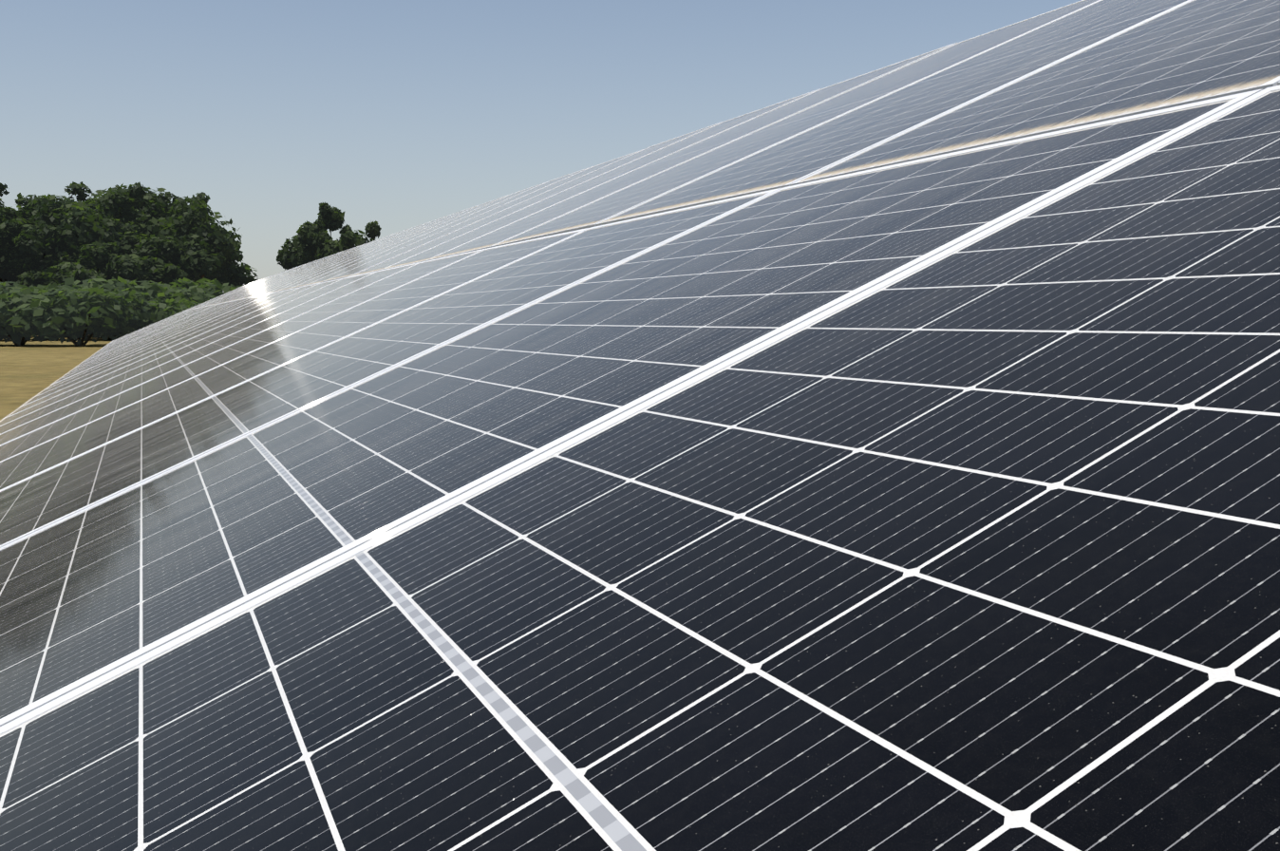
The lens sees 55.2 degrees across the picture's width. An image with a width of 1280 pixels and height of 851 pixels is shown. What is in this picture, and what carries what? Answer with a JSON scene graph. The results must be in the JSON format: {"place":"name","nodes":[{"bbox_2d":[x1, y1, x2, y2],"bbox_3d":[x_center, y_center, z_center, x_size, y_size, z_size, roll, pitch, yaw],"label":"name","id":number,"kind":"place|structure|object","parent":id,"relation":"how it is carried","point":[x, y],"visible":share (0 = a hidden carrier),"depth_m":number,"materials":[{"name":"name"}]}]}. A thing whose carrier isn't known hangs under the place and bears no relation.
{"place":"outdoors","nodes":[
{"label":"outdoors","id":0,"kind":"place"},
{"bbox_2d":[0,334,112,420],"bbox_3d":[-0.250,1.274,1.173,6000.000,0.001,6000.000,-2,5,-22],"label":"ground","id":1,"kind":"structure","parent":0,"point":[28,369],"depth_m":37.72,"materials":[{"name":"brown plant"}]},
{"bbox_2d":[0,182,9,207],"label":"tree","id":2,"kind":"object","parent":1,"relation":"on","point":[3,187],"visible":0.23,"depth_m":111.33,"materials":[{"name":"green plant"}]},
{"bbox_2d":[0,247,18,284],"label":"tree","id":3,"kind":"object","parent":1,"relation":"on","point":[13,276],"depth_m":104.94,"materials":[{"name":"green plant"}]},
{"bbox_2d":[0,324,22,342],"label":"bush","id":4,"kind":"object","parent":1,"relation":"on","point":[8,339],"visible":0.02,"depth_m":64.79,"materials":[{"name":"green plant"}]},
{"bbox_2d":[0,276,29,285],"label":"tree","id":5,"kind":"object","parent":1,"relation":"on","point":[3,278],"visible":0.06,"depth_m":106.30,"materials":[{"name":"green plant"}]},
{"bbox_2d":[0,281,34,299],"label":"bush","id":6,"kind":"object","parent":1,"relation":"on","point":[6,286],"visible":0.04,"depth_m":79.95,"materials":[{"name":"green plant"}]},
{"bbox_2d":[1,282,51,339],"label":"bush","id":7,"kind":"object","parent":1,"relation":"on","point":[40,287],"depth_m":82.96,"materials":[{"name":"green plant"}]},
{"bbox_2d":[0,285,72,345],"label":"bush","id":8,"kind":"object","parent":1,"relation":"on","point":[19,296],"visible":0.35,"depth_m":61.93,"materials":[{"name":"green plant"}]},
{"bbox_2d":[16,254,82,293],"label":"tree","id":9,"kind":"object","parent":1,"relation":"on","point":[33,278],"visible":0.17,"depth_m":90.50,"materials":[{"name":"green plant"}]},
{"bbox_2d":[0,192,107,273],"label":"tree","id":10,"kind":"object","parent":1,"relation":"on","point":[13,222],"visible":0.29,"depth_m":92.66,"materials":[{"name":"green plant"}]},
{"bbox_2d":[4,284,148,346],"bbox_3d":[-29.076,-5.594,63.334,7.056,3.330,6.894,0,5,3],"label":"bush","id":11,"kind":"object","parent":1,"relation":"on","point":[85,312],"visible":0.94,"depth_m":61.84,"materials":[{"name":"green plant"}]},
{"bbox_2d":[5,203,156,336],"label":"tree","id":12,"kind":"object","parent":1,"relation":"on","point":[144,217],"visible":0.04,"depth_m":101.53,"materials":[{"name":"green plant"}]},
{"bbox_2d":[46,240,154,286],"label":"tree","id":13,"kind":"object","parent":1,"relation":"on","point":[126,266],"visible":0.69,"depth_m":87.53,"materials":[{"name":"green plant"}]},
{"bbox_2d":[12,182,196,270],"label":"tree","id":14,"kind":"object","parent":1,"relation":"on","point":[85,231],"visible":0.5,"depth_m":92.67,"materials":[{"name":"green plant"}]},
{"bbox_2d":[42,275,166,339],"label":"bush","id":15,"kind":"object","parent":1,"relation":"on","point":[113,284],"visible":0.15,"depth_m":79.95,"materials":[{"name":"green plant"}]},
{"bbox_2d":[100,301,158,340],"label":"bush","id":16,"kind":"object","parent":1,"relation":"on","point":[118,334],"visible":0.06,"depth_m":66.65,"materials":[{"name":"green plant"}]},
{"bbox_2d":[64,181,230,236],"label":"tree","id":17,"kind":"object","parent":1,"relation":"on","point":[159,203],"visible":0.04,"depth_m":105.49,"materials":[{"name":"green plant"}]},
{"bbox_2d":[124,298,203,331],"bbox_3d":[-24.990,-5.535,66.060,5.672,2.676,5.541,-1,5,-7],"label":"bush","id":18,"kind":"object","parent":1,"relation":"on","point":[161,310],"visible":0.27,"depth_m":64.75,"materials":[{"name":"green plant"}]},
{"bbox_2d":[123,233,225,288],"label":"tree","id":19,"kind":"object","parent":1,"relation":"on","point":[171,264],"visible":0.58,"depth_m":93.13,"materials":[{"name":"green plant"}]},
{"bbox_2d":[131,286,219,305],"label":"bush","id":20,"kind":"object","parent":1,"relation":"on","point":[173,293],"visible":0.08,"depth_m":81.65,"materials":[{"name":"green plant"}]},
{"bbox_2d":[130,191,243,285],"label":"tree","id":21,"kind":"object","parent":1,"relation":"on","point":[212,238],"visible":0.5,"depth_m":96.60,"materials":[{"name":"green plant"}]},
{"bbox_2d":[151,210,235,260],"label":"tree","id":22,"kind":"object","parent":1,"relation":"on","point":[161,214],"depth_m":105.82,"materials":[{"name":"green plant"}]},
{"bbox_2d":[150,277,242,301],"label":"bush","id":23,"kind":"object","parent":1,"relation":"on","point":[216,288],"visible":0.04,"depth_m":85.63,"materials":[{"name":"green plant"}]},
{"bbox_2d":[199,262,257,287],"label":"tree","id":24,"kind":"object","parent":1,"relation":"on","point":[234,275],"visible":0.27,"depth_m":105.85,"materials":[{"name":"green plant"}]},
{"bbox_2d":[276,202,381,270],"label":"tree","id":25,"kind":"object","parent":1,"relation":"on","point":[311,242],"visible":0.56,"depth_m":106.38,"materials":[{"name":"green plant"}]},
{"bbox_2d":[0,0,1081,292],"label":"sky","id":26,"kind":"structure","parent":0,"point":[400,115],"materials":[{"name":"blue"}]},
{"bbox_3d":[-6.203,-1.270,18.685,4.099,2.852,44.294,-2,5,-22],"label":"mounting structure","id":27,"kind":"object","parent":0,"visible":0},
{"bbox_2d":[0,0,1279,850],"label":"solar array","id":28,"kind":"object","parent":27,"relation":"on","point":[886,459],"visible":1,"depth_m":0.87,"materials":[{"name":"glass"}]}
]}

